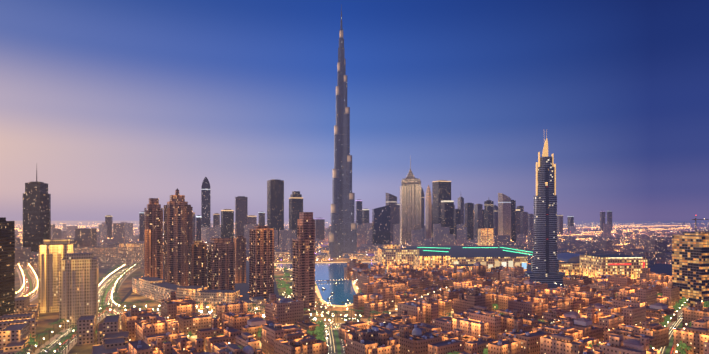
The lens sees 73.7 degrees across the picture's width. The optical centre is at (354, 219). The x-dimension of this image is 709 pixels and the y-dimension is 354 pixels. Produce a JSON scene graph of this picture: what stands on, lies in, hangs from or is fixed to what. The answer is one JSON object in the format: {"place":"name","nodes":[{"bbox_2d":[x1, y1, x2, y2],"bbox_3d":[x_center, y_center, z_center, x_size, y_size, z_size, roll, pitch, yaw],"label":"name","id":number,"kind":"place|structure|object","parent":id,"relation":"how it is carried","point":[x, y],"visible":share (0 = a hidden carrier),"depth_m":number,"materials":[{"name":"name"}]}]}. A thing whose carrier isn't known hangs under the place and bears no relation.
{"place":"outdoors","nodes":[
{"label":"outdoors","id":0,"kind":"place"},
{"bbox_2d":[15,243,410,353],"bbox_3d":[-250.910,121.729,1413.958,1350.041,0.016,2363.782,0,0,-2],"label":"ground","id":1,"kind":"structure","parent":0,"point":[44,319],"depth_m":673.28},
{"bbox_2d":[0,217,14,315],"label":"dark tower","id":2,"kind":"structure","parent":1,"relation":"on","point":[7,267],"depth_m":536.05,"materials":[{"name":"black glass"}]},
{"bbox_2d":[0,296,128,353],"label":"low-rise buildings","id":3,"kind":"structure","parent":1,"relation":"on","point":[17,328],"depth_m":453.42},
{"bbox_2d":[39,239,96,328],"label":"high-rise buildings","id":4,"kind":"structure","parent":1,"relation":"on","point":[70,261],"depth_m":538.76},
{"bbox_2d":[38,252,97,321],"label":"facade columns","id":5,"kind":"structure","parent":4,"relation":"attached to","point":[64,287],"depth_m":538.57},
{"bbox_2d":[274,250,377,259],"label":"low-rise buildings","id":6,"kind":"structure","parent":1,"relation":"on","point":[358,256],"depth_m":1438.09,"materials":[{"name":"stone"}]},
{"bbox_2d":[318,4,356,258],"bbox_3d":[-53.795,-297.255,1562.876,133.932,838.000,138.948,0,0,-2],"label":"skyscraper","id":7,"kind":"structure","parent":1,"relation":"on","point":[342,219],"depth_m":1554.58,"materials":[{"name":"grey glass"}]},
{"bbox_2d":[329,30,356,241],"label":"lights","id":8,"kind":"object","parent":7,"relation":"attached to","point":[334,209],"visible":0.83,"depth_m":1545.95,"materials":[{"name":"grey"}]},
{"bbox_2d":[400,157,420,244],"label":"art deco tower","id":9,"kind":"structure","parent":1,"relation":"on","point":[410,203],"depth_m":2318.38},
{"bbox_2d":[144,188,314,313],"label":"residential towers","id":10,"kind":"structure","parent":0,"point":[228,244],"depth_m":731.67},
{"bbox_2d":[144,205,313,307],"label":"facade strips","id":11,"kind":"object","parent":10,"relation":"attached to","point":[251,263],"visible":0.4,"depth_m":702.68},
{"bbox_2d":[23,170,611,251],"bbox_3d":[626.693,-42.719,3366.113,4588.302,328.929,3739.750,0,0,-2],"label":"skyscrapers","id":12,"kind":"structure","parent":0,"point":[36,214],"depth_m":2391.32,"materials":[{"name":"grey glass"}]},
{"bbox_2d":[112,181,604,218],"bbox_3d":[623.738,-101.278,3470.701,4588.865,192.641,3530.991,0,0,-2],"label":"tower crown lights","id":13,"kind":"object","parent":12,"relation":"on","point":[364,209],"visible":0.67,"depth_m":2511.67},
{"bbox_2d":[276,262,387,305],"bbox_3d":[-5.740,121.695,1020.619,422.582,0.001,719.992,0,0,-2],"label":"lake","id":14,"kind":"structure","parent":0,"point":[343,291],"depth_m":921.03,"materials":[{"name":"blue liquid"}]},
{"bbox_2d":[274,261,377,306],"bbox_3d":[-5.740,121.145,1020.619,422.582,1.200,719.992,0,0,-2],"label":"promenade","id":15,"kind":"structure","parent":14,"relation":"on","point":[325,302],"depth_m":808.73,"materials":[{"name":"beige stone"}]},
{"bbox_2d":[319,279,349,301],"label":"abra boats and footbridge","id":16,"kind":"object","parent":14,"relation":"on","point":[334,284],"visible":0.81,"depth_m":928.44,"materials":[{"name":"brown wood"}]},
{"bbox_2d":[16,267,688,353],"bbox_3d":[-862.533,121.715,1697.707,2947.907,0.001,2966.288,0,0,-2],"label":"roads","id":17,"kind":"structure","parent":0,"point":[339,343],"depth_m":540.43,"materials":[{"name":"grey asphalt"}]},
{"bbox_2d":[16,267,683,353],"bbox_3d":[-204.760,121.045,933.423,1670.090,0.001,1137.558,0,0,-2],"label":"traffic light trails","id":18,"kind":"object","parent":17,"relation":"on","point":[324,324],"visible":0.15,"depth_m":534.96,"materials":[{"name":"white"}]},
{"bbox_2d":[0,0,708,220],"label":"sky","id":19,"kind":"structure","parent":0,"point":[115,106],"materials":[{"name":"blue"}]},
{"bbox_2d":[15,221,708,320],"bbox_3d":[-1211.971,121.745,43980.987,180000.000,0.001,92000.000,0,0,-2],"label":"ground","id":20,"kind":"structure","parent":0,"point":[658,268],"depth_m":6087.48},
{"bbox_2d":[73,243,291,314],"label":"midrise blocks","id":21,"kind":"structure","parent":20,"relation":"on","point":[153,288],"depth_m":734.58,"materials":[{"name":"beige concrete"}]},
{"bbox_2d":[201,177,389,247],"bbox_3d":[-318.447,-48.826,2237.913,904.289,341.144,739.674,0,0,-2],"label":"skyscrapers","id":22,"kind":"structure","parent":20,"relation":"on","point":[380,225],"depth_m":1890.21,"materials":[{"name":"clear glass"}]},
{"bbox_2d":[15,264,685,353],"bbox_3d":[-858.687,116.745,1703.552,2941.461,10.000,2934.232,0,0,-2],"label":"street lights","id":23,"kind":"object","parent":20,"relation":"on","point":[134,267],"visible":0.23,"depth_m":753.52,"materials":[{"name":"silver metal"}]},
{"bbox_2d":[193,185,510,240],"bbox_3d":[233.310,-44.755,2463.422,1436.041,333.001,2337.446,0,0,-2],"label":"skyscrapers","id":24,"kind":"structure","parent":20,"relation":"on","point":[504,218],"depth_m":2508.60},
{"bbox_2d":[15,267,707,353],"bbox_3d":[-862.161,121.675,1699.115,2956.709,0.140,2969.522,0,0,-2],"label":"pavements","id":25,"kind":"structure","parent":20,"relation":"on","point":[71,345],"depth_m":615.06,"materials":[{"name":"beige stone"}]},
{"bbox_2d":[15,222,708,267],"bbox_3d":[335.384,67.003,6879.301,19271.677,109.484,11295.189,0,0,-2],"label":"city blocks","id":26,"kind":"structure","parent":20,"relation":"on","point":[653,249],"depth_m":1912.07,"materials":[{"name":"concrete"}]},
{"bbox_2d":[15,215,708,353],"bbox_3d":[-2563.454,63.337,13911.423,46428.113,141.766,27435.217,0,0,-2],"label":"city lights","id":27,"kind":"object","parent":20,"relation":"on","point":[402,247],"visible":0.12,"depth_m":2887.14},
{"bbox_2d":[25,255,706,353],"bbox_3d":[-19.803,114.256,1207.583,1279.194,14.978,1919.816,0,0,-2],"label":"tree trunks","id":28,"kind":"object","parent":20,"relation":"on","point":[117,268],"visible":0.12,"depth_m":587.24,"materials":[{"name":"brown plant"}]},
{"bbox_2d":[16,250,708,353],"bbox_3d":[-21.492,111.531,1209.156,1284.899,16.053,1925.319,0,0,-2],"label":"trees","id":29,"kind":"object","parent":28,"relation":"on","point":[319,332],"visible":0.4,"depth_m":552.87,"materials":[{"name":"green plant"}]},
{"bbox_2d":[378,244,418,268],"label":"mall wing","id":30,"kind":"structure","parent":20,"relation":"on","point":[389,254],"depth_m":1182.16,"materials":[{"name":"beige concrete"}]},
{"bbox_2d":[120,288,708,351],"bbox_3d":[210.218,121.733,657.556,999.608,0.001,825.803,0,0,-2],"label":"old town paving","id":31,"kind":"structure","parent":20,"relation":"on","point":[393,311],"depth_m":593.49,"materials":[{"name":"beige stone"}]},
{"bbox_2d":[107,259,708,353],"bbox_3d":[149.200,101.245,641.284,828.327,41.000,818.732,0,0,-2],"label":"low-rise buildings","id":32,"kind":"structure","parent":31,"relation":"on","point":[284,319],"depth_m":494.38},
{"bbox_2d":[157,262,667,353],"bbox_3d":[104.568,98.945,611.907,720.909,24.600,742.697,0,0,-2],"label":"domes","id":33,"kind":"structure","parent":32,"relation":"on","point":[583,321],"depth_m":471.78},
{"bbox_2d":[127,262,707,353],"bbox_3d":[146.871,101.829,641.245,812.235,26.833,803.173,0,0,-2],"label":"rooftops","id":34,"kind":"object","parent":32,"relation":"on","point":[499,342],"visible":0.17,"depth_m":480.47,"materials":[{"name":"brown concrete"}]},
{"bbox_2d":[672,232,708,305],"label":"building","id":35,"kind":"structure","parent":31,"relation":"on","point":[690,264],"depth_m":667.14,"materials":[{"name":"beige concrete"}]},
{"bbox_2d":[692,218,708,231],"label":"tower crane","id":36,"kind":"object","parent":35,"relation":"on","point":[695,219],"visible":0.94,"depth_m":682.32,"materials":[{"name":"brown paint"}]},
{"bbox_2d":[405,228,646,278],"bbox_3d":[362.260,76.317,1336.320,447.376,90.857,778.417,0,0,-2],"label":"shopping mall","id":37,"kind":"structure","parent":20,"relation":"on","point":[593,266],"depth_m":1075.16},
{"bbox_2d":[417,247,644,268],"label":"mall signs","id":38,"kind":"object","parent":37,"relation":"on","point":[510,264],"visible":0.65,"depth_m":1123.39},
{"bbox_2d":[557,253,582,261],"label":"roof","id":39,"kind":"structure","parent":37,"relation":"on","point":[569,257],"depth_m":1144.33,"materials":[{"name":"silver metal"}]},
{"bbox_2d":[524,156,565,283],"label":"skyscraper","id":40,"kind":"structure","parent":20,"relation":"on","point":[539,274],"depth_m":921.91,"materials":[{"name":"glass"}]},
{"bbox_2d":[536,137,555,194],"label":"tower crown","id":41,"kind":"object","parent":40,"relation":"attached to","point":[545,151],"visible":0.75,"depth_m":932.26},
{"bbox_2d":[545,167,548,272],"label":"facade strip","id":42,"kind":"object","parent":40,"relation":"attached to","point":[547,212],"visible":0.81,"depth_m":920.20,"materials":[{"name":"black glass"}]},
{"bbox_3d":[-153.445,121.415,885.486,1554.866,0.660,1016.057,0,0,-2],"label":"car wheels","id":43,"kind":"object","parent":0,"visible":0},
{"bbox_2d":[20,268,681,350],"bbox_3d":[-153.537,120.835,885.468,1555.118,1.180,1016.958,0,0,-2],"label":"cars","id":44,"kind":"object","parent":43,"relation":"on","point":[199,314],"visible":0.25,"depth_m":604.61,"materials":[{"name":"paint"}]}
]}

